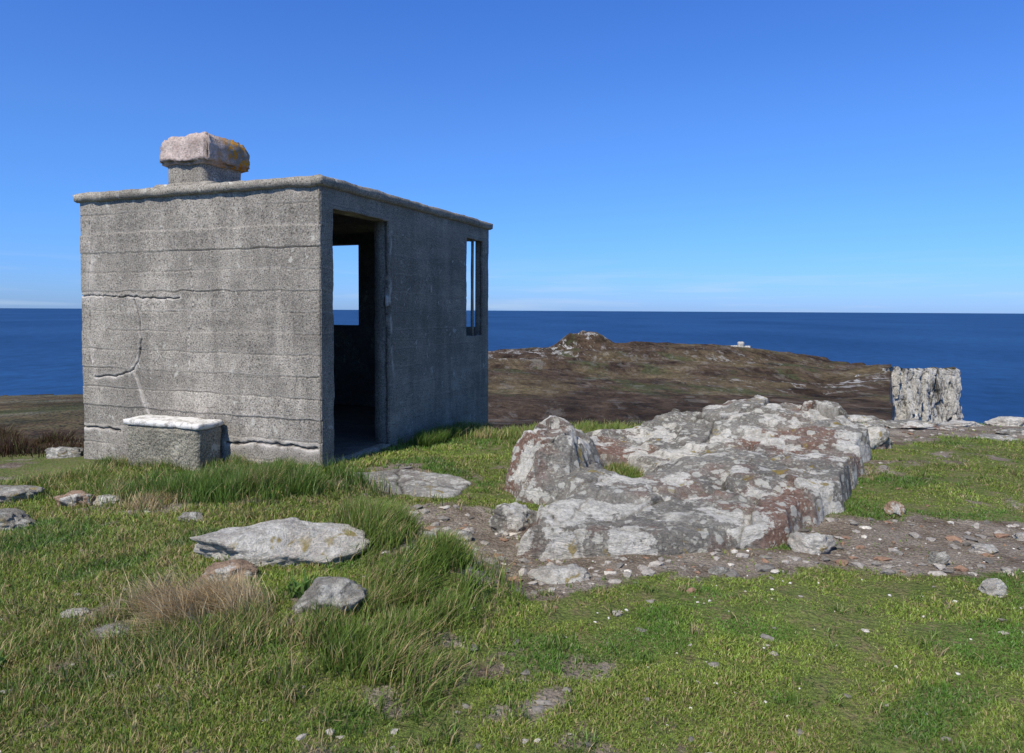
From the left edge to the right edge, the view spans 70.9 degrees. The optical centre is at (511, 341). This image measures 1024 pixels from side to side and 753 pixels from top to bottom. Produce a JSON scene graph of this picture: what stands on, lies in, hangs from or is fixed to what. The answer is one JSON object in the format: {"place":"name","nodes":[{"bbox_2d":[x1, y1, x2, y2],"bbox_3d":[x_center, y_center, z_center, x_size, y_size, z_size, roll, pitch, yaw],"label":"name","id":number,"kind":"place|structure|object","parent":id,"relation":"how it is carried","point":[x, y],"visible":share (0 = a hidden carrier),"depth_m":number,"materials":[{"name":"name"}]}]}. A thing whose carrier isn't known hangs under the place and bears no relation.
{"place":"outdoors","nodes":[
{"label":"outdoors","id":0,"kind":"place"},
{"bbox_2d":[0,331,892,441],"bbox_3d":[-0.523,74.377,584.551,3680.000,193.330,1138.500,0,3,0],"label":"moorland headland","id":1,"kind":"structure","parent":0,"point":[588,375],"depth_m":390.00,"materials":[{"name":"brown plant"}]},
{"bbox_2d":[731,342,750,347],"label":"ruined signal tower","id":2,"kind":"structure","parent":1,"relation":"on","point":[740,344],"depth_m":846.97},
{"bbox_2d":[0,425,1023,752],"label":"ground","id":3,"kind":"structure","parent":0,"point":[28,465],"depth_m":3.47,"materials":[{"name":"green plant"}]},
{"bbox_2d":[0,643,24,666],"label":"dock plant","id":4,"kind":"object","parent":3,"relation":"on","point":[3,660],"visible":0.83,"depth_m":2.96,"materials":[{"name":"green plant"}]},
{"bbox_2d":[0,508,41,530],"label":"rock","id":5,"kind":"object","parent":3,"relation":"on","point":[12,518],"visible":0.68,"depth_m":5.08,"materials":[{"name":"grey stone"}]},
{"bbox_2d":[0,485,44,504],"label":"rock","id":6,"kind":"object","parent":3,"relation":"on","point":[15,492],"visible":0.73,"depth_m":5.82,"materials":[{"name":"grey stone"}]},
{"bbox_2d":[0,420,84,458],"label":"heather bank","id":7,"kind":"structure","parent":3,"relation":"on","point":[11,443],"depth_m":8.87,"materials":[{"name":"brown plant"}]},
{"bbox_2d":[44,447,83,458],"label":"grey boulder","id":8,"kind":"object","parent":3,"relation":"on","point":[60,452],"visible":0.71,"depth_m":8.08,"materials":[{"name":"stone"}]},
{"bbox_2d":[60,607,88,617],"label":"pale boulder","id":9,"kind":"object","parent":3,"relation":"on","point":[74,612],"visible":0.56,"depth_m":3.39,"materials":[{"name":"grey stone"}]},
{"bbox_2d":[53,490,96,506],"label":"ochre boulder","id":10,"kind":"object","parent":3,"relation":"on","point":[77,496],"visible":0.64,"depth_m":5.62,"materials":[{"name":"stone"}]},
{"bbox_2d":[92,494,120,505],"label":"pale boulder","id":11,"kind":"object","parent":3,"relation":"on","point":[109,497],"visible":0.5,"depth_m":5.68,"materials":[{"name":"grey stone"}]},
{"bbox_2d":[92,623,134,642],"bbox_3d":[-1.710,1.278,3.110,0.188,0.103,0.124,0,3,0],"label":"grey boulder","id":12,"kind":"object","parent":3,"relation":"on","point":[102,629],"visible":0.32,"depth_m":3.08,"materials":[{"name":"stone"}]},
{"bbox_2d":[0,457,248,526],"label":"tall grass","id":13,"kind":"structure","parent":3,"relation":"on","point":[60,475],"depth_m":6.53,"materials":[{"name":"green plant"}]},
{"bbox_2d":[101,486,204,511],"bbox_3d":[-2.724,1.214,5.589,0.732,0.165,0.489,0,3,0],"label":"dry grass tussock","id":14,"kind":"object","parent":3,"relation":"on","point":[144,503],"visible":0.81,"depth_m":5.52,"materials":[{"name":"brown plant"}]},
{"bbox_2d":[70,563,277,640],"bbox_3d":[-1.547,1.174,3.243,0.982,0.273,0.668,0,3,0],"label":"dry grass tussock","id":15,"kind":"object","parent":3,"relation":"on","point":[162,599],"visible":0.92,"depth_m":3.28,"materials":[{"name":"beige plant"}]},
{"bbox_2d":[123,414,224,470],"bbox_3d":[-3.370,1.132,7.178,0.980,0.732,0.351,1,3,22],"label":"concrete bench","id":16,"kind":"object","parent":3,"relation":"on","point":[181,440],"visible":0.76,"depth_m":7.02,"materials":[{"name":"grey concrete"}]},
{"bbox_2d":[177,512,203,521],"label":"grey boulder","id":17,"kind":"object","parent":3,"relation":"on","point":[195,516],"visible":0.82,"depth_m":5.03,"materials":[{"name":"stone"}]},
{"bbox_2d":[92,451,295,470],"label":"tall grass","id":18,"kind":"structure","parent":3,"relation":"on","point":[125,463],"depth_m":7.00,"materials":[{"name":"green plant"}]},
{"bbox_2d":[198,559,258,581],"bbox_3d":[-1.458,1.214,3.709,0.298,0.150,0.193,0,3,-11],"label":"ochre boulder","id":19,"kind":"object","parent":3,"relation":"on","point":[231,565],"visible":0.54,"depth_m":3.68,"materials":[{"name":"stone"}]},
{"bbox_2d":[15,455,479,513],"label":"tall grass","id":20,"kind":"structure","parent":3,"relation":"on","point":[230,484],"depth_m":5.68,"materials":[{"name":"green plant"}]},
{"bbox_2d":[0,597,497,752],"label":"tall grass","id":21,"kind":"structure","parent":3,"relation":"on","point":[6,707],"depth_m":2.69,"materials":[{"name":"green plant"}]},
{"bbox_2d":[0,487,516,699],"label":"tall grass","id":22,"kind":"structure","parent":3,"relation":"on","point":[5,539],"depth_m":4.45,"materials":[{"name":"green plant"}]},
{"bbox_2d":[189,517,371,566],"bbox_3d":[-1.296,1.172,4.117,1.019,0.303,0.500,-4,6,-7],"label":"pale boulder","id":23,"kind":"object","parent":3,"relation":"on","point":[283,542],"visible":0.73,"depth_m":3.97,"materials":[{"name":"grey stone"}]},
{"bbox_2d":[72,132,492,465],"bbox_3d":[-2.529,-0.338,9.107,3.293,3.717,4.031,1,3,22],"label":"concrete lookout hut","id":24,"kind":"object","parent":3,"relation":"on","point":[207,283],"visible":0.86,"depth_m":7.46,"materials":[{"name":"grey concrete"}]},
{"bbox_2d":[374,221,386,443],"bbox_3d":[-1.082,-0.008,8.775,0.185,3.076,1.926,1,3,22],"label":"door frame","id":25,"kind":"structure","parent":24,"relation":"in","point":[379,226],"depth_m":7.89,"materials":[{"name":"concrete"}]},
{"bbox_2d":[279,569,325,599],"bbox_3d":[-1.006,1.178,3.443,0.234,0.134,0.198,0,3,0],"label":"dock plant","id":26,"kind":"object","parent":3,"relation":"on","point":[304,585],"visible":0.64,"depth_m":3.47,"materials":[{"name":"green plant"}]},
{"bbox_2d":[0,565,609,730],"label":"tall grass","id":27,"kind":"structure","parent":3,"relation":"on","point":[238,619],"depth_m":3.03,"materials":[{"name":"green plant"}]},
{"bbox_2d":[284,461,328,470],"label":"tall grass","id":28,"kind":"structure","parent":3,"relation":"on","point":[310,464],"depth_m":6.68,"materials":[{"name":"green plant"}]},
{"bbox_2d":[292,576,367,615],"bbox_3d":[-0.856,1.213,3.380,0.372,0.223,0.281,-1,3,-29],"label":"grey boulder","id":29,"kind":"object","parent":3,"relation":"on","point":[344,589],"visible":0.73,"depth_m":3.31,"materials":[{"name":"stone"}]},
{"bbox_2d":[213,537,554,752],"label":"tall grass","id":30,"kind":"structure","parent":3,"relation":"on","point":[400,630],"depth_m":3.02,"materials":[{"name":"green plant"}]},
{"bbox_2d":[353,469,470,498],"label":"flat rock","id":31,"kind":"structure","parent":3,"relation":"on","point":[405,481],"depth_m":6.01,"materials":[{"name":"grey stone"}]},
{"bbox_2d":[313,490,524,615],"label":"tall grass","id":32,"kind":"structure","parent":3,"relation":"on","point":[376,521],"depth_m":3.97,"materials":[{"name":"green plant"}]},
{"bbox_2d":[419,531,435,539],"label":"pale boulder","id":33,"kind":"object","parent":3,"relation":"on","point":[431,532],"visible":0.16,"depth_m":4.65,"materials":[{"name":"grey stone"}]},
{"bbox_2d":[397,419,495,446],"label":"tall grass","id":34,"kind":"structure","parent":3,"relation":"on","point":[438,434],"depth_m":8.25,"materials":[{"name":"green plant"}]},
{"bbox_2d":[450,530,472,541],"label":"grey boulder","id":35,"kind":"object","parent":3,"relation":"on","point":[468,534],"visible":0.42,"depth_m":4.72,"materials":[{"name":"stone"}]},
{"bbox_2d":[0,422,1023,752],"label":"turf grass","id":36,"kind":"structure","parent":3,"relation":"on","point":[234,518],"depth_m":3.10,"materials":[{"name":"green plant"}]},
{"bbox_2d":[0,425,1023,752],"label":"gravel","id":37,"kind":"structure","parent":3,"relation":"on","point":[762,569],"depth_m":4.24,"materials":[{"name":"grey gravel"}]},
{"bbox_2d":[488,502,537,533],"bbox_3d":[0.021,1.272,5.052,0.358,0.279,0.259,0,3,2],"label":"grey boulder","id":38,"kind":"object","parent":3,"relation":"on","point":[514,517],"visible":0.84,"depth_m":4.94,"materials":[{"name":"grey stone"}]},
{"bbox_2d":[412,418,641,455],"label":"tall grass","id":39,"kind":"structure","parent":3,"relation":"on","point":[506,432],"depth_m":8.72,"materials":[{"name":"green plant"}]},
{"bbox_2d":[527,563,589,583],"bbox_3d":[0.263,1.338,4.061,0.335,0.109,0.230,0,3,-17],"label":"pale boulder","id":40,"kind":"object","parent":3,"relation":"on","point":[561,574],"visible":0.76,"depth_m":4.03,"materials":[{"name":"grey stone"}]},
{"bbox_2d":[504,395,871,559],"bbox_3d":[1.843,1.036,6.451,4.300,0.750,4.800,0,3,0],"label":"rock outcrop","id":41,"kind":"object","parent":3,"relation":"on","point":[758,472],"visible":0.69,"depth_m":5.51,"materials":[{"name":"grey stone"}]},
{"bbox_2d":[584,429,600,435],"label":"pale boulder","id":42,"kind":"object","parent":41,"relation":"on","point":[595,432],"visible":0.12,"depth_m":7.87,"materials":[{"name":"grey stone"}]},
{"bbox_2d":[604,461,644,476],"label":"tall grass","id":43,"kind":"structure","parent":41,"relation":"on","point":[621,469],"depth_m":6.54,"materials":[{"name":"green plant"}]},
{"bbox_2d":[708,566,729,574],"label":"grey boulder","id":44,"kind":"object","parent":3,"relation":"on","point":[718,570],"visible":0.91,"depth_m":4.07,"materials":[{"name":"stone"}]},
{"bbox_2d":[588,539,1023,725],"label":"white pebbles","id":45,"kind":"object","parent":3,"relation":"on","point":[799,688],"visible":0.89,"depth_m":3.58,"materials":[{"name":"stone"}]},
{"bbox_2d":[787,531,835,554],"bbox_3d":[1.860,1.271,4.489,0.267,0.176,0.205,2,3,38],"label":"pale boulder","id":46,"kind":"object","parent":3,"relation":"on","point":[813,543],"visible":0.81,"depth_m":4.43,"materials":[{"name":"grey stone"}]},
{"bbox_2d":[847,415,885,423],"bbox_3d":[4.894,1.171,10.266,0.864,0.256,0.601,0,3,0],"label":"flat rock shelf","id":47,"kind":"object","parent":3,"relation":"on","point":[859,419],"visible":0.26,"depth_m":10.05,"materials":[{"name":"grey stone"}]},
{"bbox_2d":[857,423,892,436],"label":"grey boulder","id":48,"kind":"object","parent":3,"relation":"on","point":[868,424],"visible":0.07,"depth_m":8.30,"materials":[{"name":"grey stone"}]},
{"bbox_2d":[867,426,891,449],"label":"grey boulder","id":49,"kind":"object","parent":3,"relation":"on","point":[879,438],"visible":0.34,"depth_m":7.42,"materials":[{"name":"grey stone"}]},
{"bbox_2d":[884,501,905,515],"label":"ochre boulder","id":50,"kind":"object","parent":3,"relation":"on","point":[894,507],"visible":0.79,"depth_m":5.11,"materials":[{"name":"stone"}]},
{"bbox_2d":[865,419,957,429],"bbox_3d":[5.143,1.090,9.274,1.094,0.151,0.657,0,3,0],"label":"flat rock shelf","id":51,"kind":"object","parent":3,"relation":"on","point":[908,424],"visible":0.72,"depth_m":9.07,"materials":[{"name":"grey stone"}]},
{"bbox_2d":[927,551,950,565],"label":"grey boulder","id":52,"kind":"object","parent":3,"relation":"on","point":[942,558],"visible":0.76,"depth_m":4.18,"materials":[{"name":"stone"}]},
{"bbox_2d":[941,420,983,426],"bbox_3d":[6.017,1.130,9.681,0.856,0.131,0.378,-1,3,-23],"label":"flat rock shelf","id":53,"kind":"object","parent":3,"relation":"on","point":[959,423],"visible":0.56,"depth_m":9.54,"materials":[{"name":"grey stone"}]},
{"bbox_2d":[971,543,998,553],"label":"pale boulder","id":54,"kind":"object","parent":3,"relation":"on","point":[979,548],"visible":0.87,"depth_m":4.38,"materials":[{"name":"grey stone"}]},
{"bbox_2d":[977,578,1006,596],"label":"pale boulder","id":55,"kind":"object","parent":3,"relation":"on","point":[994,586],"visible":0.82,"depth_m":3.74,"materials":[{"name":"grey stone"}]},
{"bbox_2d":[973,434,1017,440],"bbox_3d":[5.610,1.126,8.328,0.485,0.075,0.347,-1,3,-23],"label":"flat rock shelf","id":56,"kind":"object","parent":3,"relation":"on","point":[999,437],"visible":0.69,"depth_m":8.30,"materials":[{"name":"grey stone"}]},
{"bbox_2d":[984,416,1023,425],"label":"flat rock shelf","id":57,"kind":"object","parent":3,"relation":"on","point":[1007,421],"visible":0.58,"depth_m":9.81,"materials":[{"name":"grey stone"}]},
{"bbox_2d":[996,428,1023,435],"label":"flat rock shelf","id":58,"kind":"object","parent":3,"relation":"on","point":[1015,431],"visible":0.97,"depth_m":8.68,"materials":[{"name":"grey stone"}]},
{"bbox_2d":[1011,532,1023,540],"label":"pale boulder","id":59,"kind":"object","parent":3,"relation":"on","point":[1019,536],"visible":0.98,"depth_m":4.65,"materials":[{"name":"grey stone"}]},
{"bbox_2d":[0,308,1023,424],"bbox_3d":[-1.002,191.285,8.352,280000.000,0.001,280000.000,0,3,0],"label":"sea","id":60,"kind":"structure","parent":0,"point":[41,351],"depth_m":5107.75,"materials":[{"name":"blue liquid"}]},
{"bbox_2d":[0,0,1023,313],"label":"sky","id":61,"kind":"structure","parent":0,"point":[850,156],"materials":[{"name":"blue"}]},
{"bbox_2d":[855,366,963,423],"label":"sea cliff","id":62,"kind":"structure","parent":0,"point":[931,394],"depth_m":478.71,"materials":[{"name":"grey stone"}]}
]}

